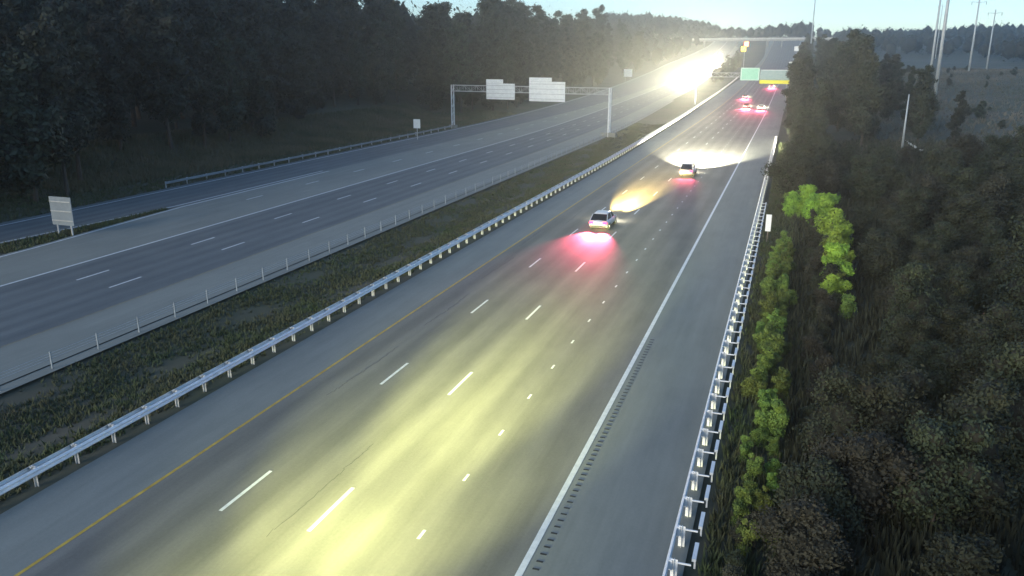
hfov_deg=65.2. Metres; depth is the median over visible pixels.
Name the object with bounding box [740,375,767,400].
vine bush
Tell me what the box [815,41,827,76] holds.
tree
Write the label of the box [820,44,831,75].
tree
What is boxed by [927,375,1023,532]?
thicket bush
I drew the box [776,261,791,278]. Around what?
vine bush
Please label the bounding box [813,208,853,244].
lime bush
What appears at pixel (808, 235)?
hedge bush
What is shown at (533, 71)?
tree
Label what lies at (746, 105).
passenger car
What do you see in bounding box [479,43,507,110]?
tree
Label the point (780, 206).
vine bush
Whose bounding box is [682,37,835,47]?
overpass
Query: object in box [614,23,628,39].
tree
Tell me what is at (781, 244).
vine bush
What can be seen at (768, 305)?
vine bush
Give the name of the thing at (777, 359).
vine bush
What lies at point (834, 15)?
sky
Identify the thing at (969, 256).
thicket bush
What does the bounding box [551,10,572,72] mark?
tree
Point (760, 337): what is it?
vine bush
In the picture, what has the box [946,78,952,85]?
field bush
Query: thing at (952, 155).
thicket bush
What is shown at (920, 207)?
thicket bush
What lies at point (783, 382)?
vine bush
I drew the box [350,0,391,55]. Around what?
tree
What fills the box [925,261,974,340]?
thicket bush
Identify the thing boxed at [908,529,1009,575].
thicket bush
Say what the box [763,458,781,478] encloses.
vine bush
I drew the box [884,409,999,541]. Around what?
thicket bush
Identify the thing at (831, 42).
tree
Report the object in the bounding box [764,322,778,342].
vine bush
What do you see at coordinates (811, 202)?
lime bush
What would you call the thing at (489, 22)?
tree
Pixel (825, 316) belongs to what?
hedge bush
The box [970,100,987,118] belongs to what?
field bush
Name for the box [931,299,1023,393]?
thicket bush
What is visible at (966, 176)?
thicket bush
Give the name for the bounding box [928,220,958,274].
thicket bush
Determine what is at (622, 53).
tree
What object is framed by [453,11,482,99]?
tree
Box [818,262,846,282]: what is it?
vine bush
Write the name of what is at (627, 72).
road sign
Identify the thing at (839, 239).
lime bush
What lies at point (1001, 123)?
field bush
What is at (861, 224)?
bush
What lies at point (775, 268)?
vine bush
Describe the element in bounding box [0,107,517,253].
verge grass
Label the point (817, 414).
hedge bush
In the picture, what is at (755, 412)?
vine bush
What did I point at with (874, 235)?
thicket bush
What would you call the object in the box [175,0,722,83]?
woodland
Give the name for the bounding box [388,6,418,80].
tree
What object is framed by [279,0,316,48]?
tree
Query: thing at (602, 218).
passenger car
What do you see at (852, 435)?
thicket bush
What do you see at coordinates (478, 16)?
tree
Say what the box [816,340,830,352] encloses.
hedge bush
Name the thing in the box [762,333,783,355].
vine bush
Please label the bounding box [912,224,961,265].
thicket bush
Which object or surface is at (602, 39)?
tree
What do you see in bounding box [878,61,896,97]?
tree
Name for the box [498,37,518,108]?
tree
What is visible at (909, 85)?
tree
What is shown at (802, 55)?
tree
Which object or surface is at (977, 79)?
field grass
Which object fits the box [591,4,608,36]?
tree
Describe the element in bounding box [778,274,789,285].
vine bush
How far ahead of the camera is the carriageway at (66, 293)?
72.17 m
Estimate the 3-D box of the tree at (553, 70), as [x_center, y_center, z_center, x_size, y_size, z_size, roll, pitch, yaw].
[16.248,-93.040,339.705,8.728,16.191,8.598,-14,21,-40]
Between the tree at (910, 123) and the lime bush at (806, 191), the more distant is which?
the tree at (910, 123)
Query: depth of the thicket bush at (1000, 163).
80.39 m
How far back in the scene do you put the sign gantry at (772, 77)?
260.30 m
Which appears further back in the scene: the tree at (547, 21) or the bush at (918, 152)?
the tree at (547, 21)
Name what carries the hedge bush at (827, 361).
on the ground at (750, 59)
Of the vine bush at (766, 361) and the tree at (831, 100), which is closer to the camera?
the vine bush at (766, 361)
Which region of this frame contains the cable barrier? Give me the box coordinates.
[0,120,630,390]
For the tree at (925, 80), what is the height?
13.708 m
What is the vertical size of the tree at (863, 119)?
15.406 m
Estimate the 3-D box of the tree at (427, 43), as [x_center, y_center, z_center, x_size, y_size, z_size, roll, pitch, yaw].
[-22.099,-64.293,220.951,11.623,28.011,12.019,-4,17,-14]
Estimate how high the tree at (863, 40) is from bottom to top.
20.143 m
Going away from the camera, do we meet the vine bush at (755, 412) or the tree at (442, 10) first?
the vine bush at (755, 412)
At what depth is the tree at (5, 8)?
107.17 m
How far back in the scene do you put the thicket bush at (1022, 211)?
71.33 m
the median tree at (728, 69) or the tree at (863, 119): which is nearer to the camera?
the tree at (863, 119)
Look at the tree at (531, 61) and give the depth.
272.65 m
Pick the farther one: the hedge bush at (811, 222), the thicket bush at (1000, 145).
the thicket bush at (1000, 145)
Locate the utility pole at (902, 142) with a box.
[901,94,909,147]
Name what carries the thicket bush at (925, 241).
on the ground at (750, 59)
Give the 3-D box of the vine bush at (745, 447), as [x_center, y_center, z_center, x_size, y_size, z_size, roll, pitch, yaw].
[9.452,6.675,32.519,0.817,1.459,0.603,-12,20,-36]
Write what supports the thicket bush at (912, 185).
on the ground at (750, 59)
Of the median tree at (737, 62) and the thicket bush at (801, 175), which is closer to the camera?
the thicket bush at (801, 175)
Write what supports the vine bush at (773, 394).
on the ground at (750, 59)
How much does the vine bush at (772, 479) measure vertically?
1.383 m
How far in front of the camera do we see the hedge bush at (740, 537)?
26.69 m
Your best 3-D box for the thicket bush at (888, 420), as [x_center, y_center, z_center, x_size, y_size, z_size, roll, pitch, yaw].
[14.269,5.631,31.260,3.516,5.879,4.098,-8,18,-25]
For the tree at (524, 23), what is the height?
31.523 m
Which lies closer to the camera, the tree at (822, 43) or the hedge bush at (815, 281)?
the hedge bush at (815, 281)
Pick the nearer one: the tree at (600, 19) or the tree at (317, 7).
the tree at (317, 7)
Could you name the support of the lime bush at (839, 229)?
on the ground at (750, 59)
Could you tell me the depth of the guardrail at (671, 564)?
35.45 m
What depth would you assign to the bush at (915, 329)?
43.28 m
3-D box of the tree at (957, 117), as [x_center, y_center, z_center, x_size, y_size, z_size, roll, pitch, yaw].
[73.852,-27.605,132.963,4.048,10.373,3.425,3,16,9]
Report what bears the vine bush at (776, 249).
on the ground at (750, 59)
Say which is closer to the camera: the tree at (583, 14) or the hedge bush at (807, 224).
the hedge bush at (807, 224)
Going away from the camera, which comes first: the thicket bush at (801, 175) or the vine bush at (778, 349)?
the vine bush at (778, 349)
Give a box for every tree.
[0,0,26,124]
[0,0,38,145]
[0,26,28,88]
[0,47,69,202]
[16,10,96,195]
[27,0,109,180]
[61,12,98,150]
[121,0,205,149]
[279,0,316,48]
[303,0,347,65]
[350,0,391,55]
[385,0,408,90]
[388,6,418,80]
[410,2,451,95]
[416,3,448,41]
[435,0,453,34]
[442,21,482,113]
[443,32,474,101]
[451,12,462,24]
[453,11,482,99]
[464,35,484,111]
[469,31,497,90]
[475,0,501,27]
[475,0,513,74]
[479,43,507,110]
[498,0,512,33]
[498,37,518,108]
[501,3,519,48]
[503,28,531,107]
[508,0,525,16]
[510,3,533,40]
[519,47,536,101]
[520,67,526,103]
[522,5,533,46]
[527,40,536,99]
[528,4,551,74]
[534,48,549,81]
[541,16,550,51]
[542,17,563,62]
[545,49,562,81]
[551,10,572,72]
[560,42,578,89]
[573,18,588,35]
[575,8,593,36]
[584,32,604,86]
[589,19,595,29]
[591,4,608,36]
[593,35,609,75]
[604,22,616,60]
[604,38,608,66]
[614,18,621,37]
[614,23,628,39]
[614,42,629,72]
[617,39,631,66]
[624,34,633,68]
[632,31,648,64]
[632,41,643,68]
[632,46,640,71]
[711,69,717,82]
[718,63,725,81]
[724,55,730,70]
[726,63,729,77]
[729,58,735,73]
[736,53,739,66]
[781,56,819,115]
[785,51,807,87]
[786,88,802,134]
[790,63,815,89]
[790,86,814,124]
[798,41,810,54]
[799,49,816,69]
[807,76,838,132]
[811,78,830,132]
[813,34,827,63]
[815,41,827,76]
[817,44,824,76]
[819,38,836,74]
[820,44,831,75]
[828,71,855,131]
[830,41,845,56]
[830,47,843,94]
[834,29,874,113]
[834,72,847,115]
[840,48,878,134]
[841,44,870,101]
[842,59,884,146]
[845,78,886,138]
[847,33,869,60]
[878,53,891,77]
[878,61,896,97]
[879,76,901,119]
[883,81,904,110]
[887,54,904,77]
[890,62,906,89]
[899,65,916,119]
[902,82,938,130]
[909,93,937,140]
[910,64,941,122]
[945,90,968,143]
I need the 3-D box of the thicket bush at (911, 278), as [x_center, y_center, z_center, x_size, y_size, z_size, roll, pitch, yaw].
[23.302,1.330,46.015,4.916,6.157,3.591,-13,20,-37]
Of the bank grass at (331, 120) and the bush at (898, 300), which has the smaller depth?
the bush at (898, 300)
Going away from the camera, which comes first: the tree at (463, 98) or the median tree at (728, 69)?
the tree at (463, 98)
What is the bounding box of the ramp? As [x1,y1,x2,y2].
[0,37,737,243]
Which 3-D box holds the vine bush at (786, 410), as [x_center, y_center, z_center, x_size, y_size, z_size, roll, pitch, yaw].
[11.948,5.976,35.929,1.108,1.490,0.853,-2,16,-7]
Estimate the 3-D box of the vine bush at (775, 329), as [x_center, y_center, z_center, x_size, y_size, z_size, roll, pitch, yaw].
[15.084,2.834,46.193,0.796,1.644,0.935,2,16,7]
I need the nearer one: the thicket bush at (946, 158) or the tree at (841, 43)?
the thicket bush at (946, 158)
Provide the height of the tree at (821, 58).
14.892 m
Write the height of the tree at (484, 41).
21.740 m
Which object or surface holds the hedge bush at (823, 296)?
on the ground at (750, 59)
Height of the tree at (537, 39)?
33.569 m
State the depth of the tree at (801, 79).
166.16 m
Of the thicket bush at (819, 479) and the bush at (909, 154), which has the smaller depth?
the thicket bush at (819, 479)
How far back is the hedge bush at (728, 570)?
23.81 m
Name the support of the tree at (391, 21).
on the ground at (750, 59)
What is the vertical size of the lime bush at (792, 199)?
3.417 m
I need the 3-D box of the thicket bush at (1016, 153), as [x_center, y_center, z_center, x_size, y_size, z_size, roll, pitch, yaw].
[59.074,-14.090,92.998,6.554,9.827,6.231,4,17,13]
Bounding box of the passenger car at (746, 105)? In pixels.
[743,103,749,107]
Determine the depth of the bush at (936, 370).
38.89 m
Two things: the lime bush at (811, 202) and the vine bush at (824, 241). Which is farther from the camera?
the lime bush at (811, 202)
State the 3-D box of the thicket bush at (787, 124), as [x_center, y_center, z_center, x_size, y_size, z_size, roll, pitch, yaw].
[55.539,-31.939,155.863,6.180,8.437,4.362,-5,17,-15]
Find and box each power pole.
[930,0,940,73]
[934,0,949,97]
[935,5,942,58]
[968,0,986,70]
[986,10,1002,68]
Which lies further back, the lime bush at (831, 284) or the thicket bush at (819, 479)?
the lime bush at (831, 284)
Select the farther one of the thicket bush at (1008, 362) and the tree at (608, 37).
the tree at (608, 37)
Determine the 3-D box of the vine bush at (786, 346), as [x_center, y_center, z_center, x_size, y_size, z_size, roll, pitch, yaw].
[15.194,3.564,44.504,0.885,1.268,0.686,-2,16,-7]
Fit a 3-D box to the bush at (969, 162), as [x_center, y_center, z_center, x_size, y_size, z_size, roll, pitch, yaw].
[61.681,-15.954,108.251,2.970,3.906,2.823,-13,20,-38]
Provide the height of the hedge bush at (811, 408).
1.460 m
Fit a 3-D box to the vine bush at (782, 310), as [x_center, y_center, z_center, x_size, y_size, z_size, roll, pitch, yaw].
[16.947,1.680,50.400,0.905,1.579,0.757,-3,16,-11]
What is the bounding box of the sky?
[283,0,1023,36]
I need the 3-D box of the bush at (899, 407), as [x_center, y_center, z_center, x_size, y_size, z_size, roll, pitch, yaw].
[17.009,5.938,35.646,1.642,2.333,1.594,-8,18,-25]
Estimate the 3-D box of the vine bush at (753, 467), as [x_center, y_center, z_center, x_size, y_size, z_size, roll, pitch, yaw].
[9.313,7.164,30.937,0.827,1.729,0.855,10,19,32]
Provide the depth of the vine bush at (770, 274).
57.08 m
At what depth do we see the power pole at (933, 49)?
225.06 m
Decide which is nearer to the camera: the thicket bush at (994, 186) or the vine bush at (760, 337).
the vine bush at (760, 337)
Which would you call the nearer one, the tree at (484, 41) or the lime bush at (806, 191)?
the lime bush at (806, 191)
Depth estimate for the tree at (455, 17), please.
271.72 m
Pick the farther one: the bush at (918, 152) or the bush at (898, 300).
the bush at (918, 152)
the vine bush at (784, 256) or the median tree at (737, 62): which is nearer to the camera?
the vine bush at (784, 256)
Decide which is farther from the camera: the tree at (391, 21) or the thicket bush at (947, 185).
the tree at (391, 21)
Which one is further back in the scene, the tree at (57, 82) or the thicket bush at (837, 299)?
the tree at (57, 82)
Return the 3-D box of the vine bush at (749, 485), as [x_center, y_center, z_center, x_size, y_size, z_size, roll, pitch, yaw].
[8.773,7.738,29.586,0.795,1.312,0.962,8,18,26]
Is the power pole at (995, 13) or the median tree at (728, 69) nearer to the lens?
the power pole at (995, 13)
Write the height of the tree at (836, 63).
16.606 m
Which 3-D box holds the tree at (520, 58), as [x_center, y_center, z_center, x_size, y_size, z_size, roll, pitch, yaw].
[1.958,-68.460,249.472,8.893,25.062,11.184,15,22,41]
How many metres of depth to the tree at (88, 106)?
95.32 m
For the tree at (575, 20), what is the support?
on the ground at (750, 59)
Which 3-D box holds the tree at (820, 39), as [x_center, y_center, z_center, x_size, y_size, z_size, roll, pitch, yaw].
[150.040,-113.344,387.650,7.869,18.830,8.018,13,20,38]
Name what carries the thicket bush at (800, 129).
on the ground at (750, 59)
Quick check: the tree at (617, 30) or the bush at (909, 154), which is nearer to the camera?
the bush at (909, 154)
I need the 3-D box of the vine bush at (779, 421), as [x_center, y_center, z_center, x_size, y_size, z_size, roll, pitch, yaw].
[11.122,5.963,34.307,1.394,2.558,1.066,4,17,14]
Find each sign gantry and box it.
[449,77,616,137]
[694,68,789,104]
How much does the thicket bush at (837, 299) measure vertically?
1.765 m
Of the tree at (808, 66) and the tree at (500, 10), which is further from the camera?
the tree at (500, 10)
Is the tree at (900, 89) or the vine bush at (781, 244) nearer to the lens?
the vine bush at (781, 244)
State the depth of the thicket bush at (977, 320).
38.57 m
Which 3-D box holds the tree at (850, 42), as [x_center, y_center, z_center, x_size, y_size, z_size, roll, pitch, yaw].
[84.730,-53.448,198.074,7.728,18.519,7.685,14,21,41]
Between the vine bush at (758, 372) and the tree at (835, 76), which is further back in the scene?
the tree at (835, 76)
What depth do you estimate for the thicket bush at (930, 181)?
76.11 m
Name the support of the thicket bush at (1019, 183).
on the ground at (750, 59)
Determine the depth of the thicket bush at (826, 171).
90.02 m
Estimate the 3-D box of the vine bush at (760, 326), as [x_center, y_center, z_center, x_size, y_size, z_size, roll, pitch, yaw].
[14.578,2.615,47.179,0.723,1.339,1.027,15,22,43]
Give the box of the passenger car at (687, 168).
[680,162,696,176]
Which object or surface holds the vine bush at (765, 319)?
on the ground at (750, 59)
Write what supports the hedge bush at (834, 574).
on the ground at (750, 59)
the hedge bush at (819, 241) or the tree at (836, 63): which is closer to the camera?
the hedge bush at (819, 241)
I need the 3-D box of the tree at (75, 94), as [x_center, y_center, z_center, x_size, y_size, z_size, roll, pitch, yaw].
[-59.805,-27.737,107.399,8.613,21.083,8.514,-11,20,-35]
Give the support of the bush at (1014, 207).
on the ground at (750, 59)
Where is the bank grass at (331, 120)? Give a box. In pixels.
[0,102,469,193]
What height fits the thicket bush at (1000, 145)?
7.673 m
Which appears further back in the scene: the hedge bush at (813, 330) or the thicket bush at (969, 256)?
the thicket bush at (969, 256)
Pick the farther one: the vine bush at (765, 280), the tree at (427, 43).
the tree at (427, 43)
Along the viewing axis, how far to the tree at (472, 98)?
224.94 m
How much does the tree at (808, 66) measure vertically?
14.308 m
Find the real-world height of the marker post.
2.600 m
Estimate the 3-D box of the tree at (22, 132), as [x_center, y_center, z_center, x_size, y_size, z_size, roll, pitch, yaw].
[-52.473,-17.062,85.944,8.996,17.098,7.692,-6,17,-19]
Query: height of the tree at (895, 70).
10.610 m
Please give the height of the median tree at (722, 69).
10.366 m
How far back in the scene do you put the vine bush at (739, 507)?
27.95 m
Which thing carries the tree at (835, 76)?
on the ground at (750, 59)
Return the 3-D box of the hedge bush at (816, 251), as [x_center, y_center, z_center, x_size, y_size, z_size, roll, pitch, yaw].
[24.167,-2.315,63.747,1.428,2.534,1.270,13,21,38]
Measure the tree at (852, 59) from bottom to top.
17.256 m
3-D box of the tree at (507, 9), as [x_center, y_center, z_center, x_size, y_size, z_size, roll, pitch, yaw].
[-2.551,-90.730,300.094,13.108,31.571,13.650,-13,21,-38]
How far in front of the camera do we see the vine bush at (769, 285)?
53.99 m
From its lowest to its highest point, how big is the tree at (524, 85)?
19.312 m
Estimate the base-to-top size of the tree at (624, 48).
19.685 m
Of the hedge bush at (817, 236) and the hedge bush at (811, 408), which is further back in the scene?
the hedge bush at (817, 236)
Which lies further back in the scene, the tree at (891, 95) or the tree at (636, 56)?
the tree at (636, 56)
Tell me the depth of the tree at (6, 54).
94.40 m
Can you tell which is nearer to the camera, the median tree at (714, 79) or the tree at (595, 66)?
the tree at (595, 66)
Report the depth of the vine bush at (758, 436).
33.71 m
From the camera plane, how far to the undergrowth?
42.95 m
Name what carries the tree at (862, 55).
on the ground at (750, 59)
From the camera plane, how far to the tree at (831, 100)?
143.27 m
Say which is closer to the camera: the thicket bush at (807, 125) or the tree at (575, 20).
the thicket bush at (807, 125)
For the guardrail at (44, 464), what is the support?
on the ground at (750, 59)
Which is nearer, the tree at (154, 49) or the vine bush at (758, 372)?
the vine bush at (758, 372)
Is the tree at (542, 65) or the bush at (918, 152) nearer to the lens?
the bush at (918, 152)
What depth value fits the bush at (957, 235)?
61.78 m
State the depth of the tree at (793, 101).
161.06 m
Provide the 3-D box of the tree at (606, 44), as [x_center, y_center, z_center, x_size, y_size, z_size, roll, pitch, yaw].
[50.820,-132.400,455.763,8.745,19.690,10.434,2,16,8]
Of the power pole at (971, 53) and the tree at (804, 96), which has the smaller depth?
the tree at (804, 96)
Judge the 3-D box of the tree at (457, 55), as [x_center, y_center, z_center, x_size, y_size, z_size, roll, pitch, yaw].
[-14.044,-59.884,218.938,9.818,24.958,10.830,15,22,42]
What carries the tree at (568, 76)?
on the ground at (750, 59)
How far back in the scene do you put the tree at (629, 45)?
482.42 m
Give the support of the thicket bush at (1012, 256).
on the ground at (750, 59)
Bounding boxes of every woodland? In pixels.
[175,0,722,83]
[683,17,1023,61]
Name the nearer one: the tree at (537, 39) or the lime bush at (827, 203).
the lime bush at (827, 203)
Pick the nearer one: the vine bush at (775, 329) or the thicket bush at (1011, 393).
the thicket bush at (1011, 393)
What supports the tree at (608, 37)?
on the ground at (750, 59)
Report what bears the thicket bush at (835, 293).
on the ground at (750, 59)
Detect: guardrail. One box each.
[0,76,738,495]
[165,126,450,187]
[662,136,776,575]
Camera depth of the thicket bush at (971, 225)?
67.22 m
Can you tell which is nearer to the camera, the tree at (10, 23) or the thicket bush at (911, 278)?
the thicket bush at (911, 278)
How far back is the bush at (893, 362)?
37.00 m
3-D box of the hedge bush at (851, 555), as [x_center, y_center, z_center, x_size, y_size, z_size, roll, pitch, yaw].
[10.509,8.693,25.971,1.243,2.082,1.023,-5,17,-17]
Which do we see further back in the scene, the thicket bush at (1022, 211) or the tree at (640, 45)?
the tree at (640, 45)
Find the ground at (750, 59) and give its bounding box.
[0,33,1023,575]
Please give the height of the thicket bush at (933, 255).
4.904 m
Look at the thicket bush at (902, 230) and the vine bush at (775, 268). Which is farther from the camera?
the thicket bush at (902, 230)
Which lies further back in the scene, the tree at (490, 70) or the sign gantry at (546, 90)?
the tree at (490, 70)
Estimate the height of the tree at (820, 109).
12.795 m
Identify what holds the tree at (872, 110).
on the ground at (750, 59)
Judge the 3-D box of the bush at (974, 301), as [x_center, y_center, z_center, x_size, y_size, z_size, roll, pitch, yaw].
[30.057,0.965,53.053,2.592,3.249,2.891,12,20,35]
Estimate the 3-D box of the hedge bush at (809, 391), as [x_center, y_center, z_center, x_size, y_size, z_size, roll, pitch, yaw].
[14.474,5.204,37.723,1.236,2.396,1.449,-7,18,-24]
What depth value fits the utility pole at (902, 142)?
135.43 m
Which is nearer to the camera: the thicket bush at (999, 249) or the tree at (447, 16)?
the thicket bush at (999, 249)
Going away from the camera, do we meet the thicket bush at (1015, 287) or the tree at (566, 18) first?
the thicket bush at (1015, 287)
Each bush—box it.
[720,562,743,575]
[724,549,746,575]
[728,514,758,548]
[730,486,751,525]
[734,518,760,555]
[737,435,753,461]
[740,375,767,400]
[741,453,765,481]
[742,479,758,505]
[746,493,853,575]
[748,485,773,513]
[749,361,769,389]
[749,428,767,447]
[752,329,772,353]
[752,409,767,427]
[754,321,764,333]
[755,398,788,442]
[756,346,773,375]
[757,291,777,318]
[757,389,771,412]
[758,312,768,326]
[759,277,777,289]
[760,134,819,193]
[761,277,774,294]
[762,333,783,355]
[762,437,782,458]
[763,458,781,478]
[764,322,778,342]
[765,260,781,275]
[765,270,774,279]
[766,308,786,334]
[766,472,779,498]
[767,246,778,260]
[767,252,782,264]
[767,352,782,374]
[767,388,778,411]
[769,262,778,279]
[769,454,870,543]
[770,406,789,428]
[771,367,791,399]
[772,324,779,333]
[775,230,791,246]
[775,239,785,250]
[775,278,787,297]
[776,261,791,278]
[777,198,785,213]
[777,288,789,307]
[777,303,789,320]
[778,247,789,257]
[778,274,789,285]
[780,251,793,274]
[781,123,819,150]
[781,191,803,216]
[781,341,791,354]
[782,104,797,133]
[782,241,795,257]
[783,289,797,306]
[784,124,810,158]
[787,155,819,194]
[788,364,907,459]
[791,262,796,269]
[796,184,816,217]
[800,192,821,222]
[800,403,816,421]
[802,230,817,242]
[803,403,829,428]
[803,426,927,551]
[805,218,814,229]
[805,383,825,410]
[807,245,824,258]
[807,353,834,382]
[808,275,821,290]
[808,323,823,340]
[809,207,818,217]
[809,218,814,230]
[809,255,823,273]
[810,567,839,575]
[811,193,845,226]
[812,160,843,206]
[812,232,822,239]
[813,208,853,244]
[813,238,822,243]
[814,286,838,309]
[815,301,834,327]
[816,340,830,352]
[818,237,828,249]
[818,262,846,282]
[819,242,855,277]
[819,273,852,296]
[823,235,857,261]
[826,225,850,245]
[830,177,840,193]
[831,291,843,304]
[831,532,858,572]
[832,296,840,315]
[837,272,846,293]
[837,362,939,486]
[838,293,857,319]
[842,255,853,275]
[844,424,888,475]
[850,206,875,239]
[850,234,863,246]
[856,226,906,278]
[860,241,903,288]
[861,216,912,269]
[864,352,925,407]
[873,203,920,251]
[876,259,952,351]
[876,291,938,343]
[878,280,930,321]
[880,172,948,231]
[881,311,938,366]
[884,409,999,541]
[886,397,907,425]
[889,185,933,231]
[899,145,915,164]
[900,181,926,231]
[903,233,944,264]
[905,248,950,288]
[907,339,957,406]
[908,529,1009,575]
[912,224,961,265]
[914,146,923,158]
[922,144,964,190]
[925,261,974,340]
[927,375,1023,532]
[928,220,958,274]
[931,164,980,213]
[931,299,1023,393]
[932,196,974,245]
[933,147,963,175]
[933,228,962,264]
[937,177,961,212]
[939,133,987,168]
[945,189,1005,246]
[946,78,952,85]
[946,246,986,286]
[946,308,1023,408]
[949,279,985,315]
[962,160,973,168]
[962,171,1017,236]
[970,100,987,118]
[972,133,1014,180]
[977,225,1008,271]
[977,258,1023,314]
[977,339,1023,501]
[986,215,1023,314]
[986,249,1023,293]
[987,154,1023,219]
[987,238,1022,272]
[992,124,1023,172]
[994,199,1022,235]
[997,119,1005,128]
[1004,166,1023,212]
[1006,195,1023,242]
[1008,378,1023,457]
[1010,67,1017,75]
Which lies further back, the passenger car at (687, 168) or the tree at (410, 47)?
the tree at (410, 47)
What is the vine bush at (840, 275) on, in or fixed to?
on the ground at (750, 59)
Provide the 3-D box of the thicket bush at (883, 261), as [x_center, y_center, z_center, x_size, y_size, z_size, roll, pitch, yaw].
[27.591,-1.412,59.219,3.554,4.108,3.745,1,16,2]
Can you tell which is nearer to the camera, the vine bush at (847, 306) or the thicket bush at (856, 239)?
the vine bush at (847, 306)
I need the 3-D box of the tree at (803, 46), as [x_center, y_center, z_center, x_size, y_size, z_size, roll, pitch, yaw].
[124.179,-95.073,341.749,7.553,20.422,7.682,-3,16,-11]
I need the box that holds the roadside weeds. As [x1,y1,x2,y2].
[698,142,852,575]
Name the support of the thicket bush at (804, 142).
on the ground at (750, 59)
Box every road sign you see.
[48,196,74,235]
[413,119,419,139]
[624,69,631,80]
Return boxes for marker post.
[765,214,771,241]
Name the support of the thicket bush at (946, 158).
on the ground at (750, 59)
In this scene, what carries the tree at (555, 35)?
on the ground at (750, 59)
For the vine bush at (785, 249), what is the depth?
63.26 m
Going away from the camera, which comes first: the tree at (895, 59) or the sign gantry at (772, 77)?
the tree at (895, 59)
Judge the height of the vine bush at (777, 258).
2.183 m
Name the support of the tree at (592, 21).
on the ground at (750, 59)
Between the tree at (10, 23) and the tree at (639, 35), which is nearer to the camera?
the tree at (10, 23)
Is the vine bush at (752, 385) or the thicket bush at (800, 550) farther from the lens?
the vine bush at (752, 385)
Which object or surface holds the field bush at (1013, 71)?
on the ground at (750, 59)
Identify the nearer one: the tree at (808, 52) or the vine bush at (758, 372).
the vine bush at (758, 372)
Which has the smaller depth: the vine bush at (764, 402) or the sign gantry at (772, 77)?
the vine bush at (764, 402)
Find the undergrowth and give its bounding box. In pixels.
[782,136,1023,575]
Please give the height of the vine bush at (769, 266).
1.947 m
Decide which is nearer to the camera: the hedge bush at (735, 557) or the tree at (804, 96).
the hedge bush at (735, 557)
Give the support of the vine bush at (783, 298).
on the ground at (750, 59)
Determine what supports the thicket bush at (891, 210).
on the ground at (750, 59)
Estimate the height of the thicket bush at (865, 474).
5.016 m
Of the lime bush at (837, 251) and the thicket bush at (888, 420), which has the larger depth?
the lime bush at (837, 251)
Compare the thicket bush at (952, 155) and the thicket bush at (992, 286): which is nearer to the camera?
the thicket bush at (992, 286)
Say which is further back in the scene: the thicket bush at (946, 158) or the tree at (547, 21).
the tree at (547, 21)
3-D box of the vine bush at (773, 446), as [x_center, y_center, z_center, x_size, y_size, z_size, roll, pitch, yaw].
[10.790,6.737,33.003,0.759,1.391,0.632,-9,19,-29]
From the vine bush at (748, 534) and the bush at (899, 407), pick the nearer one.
the vine bush at (748, 534)
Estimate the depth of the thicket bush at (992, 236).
60.79 m
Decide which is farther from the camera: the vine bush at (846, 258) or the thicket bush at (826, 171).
the thicket bush at (826, 171)
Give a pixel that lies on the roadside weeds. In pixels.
(722, 498)
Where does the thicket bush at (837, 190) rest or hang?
on the ground at (750, 59)
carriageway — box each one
[0,36,812,575]
[0,37,747,393]
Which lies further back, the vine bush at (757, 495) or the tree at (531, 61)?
the tree at (531, 61)
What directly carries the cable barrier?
on the carriageway at (66, 293)
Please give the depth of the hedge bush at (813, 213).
77.73 m
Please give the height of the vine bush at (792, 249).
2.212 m
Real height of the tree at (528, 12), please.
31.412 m
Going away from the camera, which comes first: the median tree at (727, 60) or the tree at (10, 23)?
the tree at (10, 23)
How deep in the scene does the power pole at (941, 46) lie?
206.37 m
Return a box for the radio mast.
[810,0,815,42]
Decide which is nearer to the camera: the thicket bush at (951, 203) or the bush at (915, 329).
the bush at (915, 329)
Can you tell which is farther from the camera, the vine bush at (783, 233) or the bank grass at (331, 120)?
the bank grass at (331, 120)
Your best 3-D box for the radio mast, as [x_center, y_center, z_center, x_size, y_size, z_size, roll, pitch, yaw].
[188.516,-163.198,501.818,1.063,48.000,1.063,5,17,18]
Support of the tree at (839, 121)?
on the ground at (750, 59)
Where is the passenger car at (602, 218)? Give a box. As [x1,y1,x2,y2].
[589,210,616,228]
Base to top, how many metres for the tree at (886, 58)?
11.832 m
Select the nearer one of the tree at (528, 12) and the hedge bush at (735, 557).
the hedge bush at (735, 557)
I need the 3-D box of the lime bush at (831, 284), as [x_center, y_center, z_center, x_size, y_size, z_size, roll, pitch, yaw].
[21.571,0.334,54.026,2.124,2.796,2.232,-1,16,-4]
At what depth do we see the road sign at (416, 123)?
157.30 m
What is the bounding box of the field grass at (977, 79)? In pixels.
[843,67,1023,175]
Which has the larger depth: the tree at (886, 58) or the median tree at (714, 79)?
the median tree at (714, 79)
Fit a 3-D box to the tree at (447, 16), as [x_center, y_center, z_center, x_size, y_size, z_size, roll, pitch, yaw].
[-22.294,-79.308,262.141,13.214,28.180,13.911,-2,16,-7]
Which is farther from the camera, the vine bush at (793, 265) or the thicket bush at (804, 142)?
the thicket bush at (804, 142)
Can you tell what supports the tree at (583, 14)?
on the ground at (750, 59)
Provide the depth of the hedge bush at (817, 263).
60.38 m
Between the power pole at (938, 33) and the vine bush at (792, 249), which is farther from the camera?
the power pole at (938, 33)
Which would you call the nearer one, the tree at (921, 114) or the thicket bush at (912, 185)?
the thicket bush at (912, 185)
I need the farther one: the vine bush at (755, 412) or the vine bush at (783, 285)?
the vine bush at (783, 285)

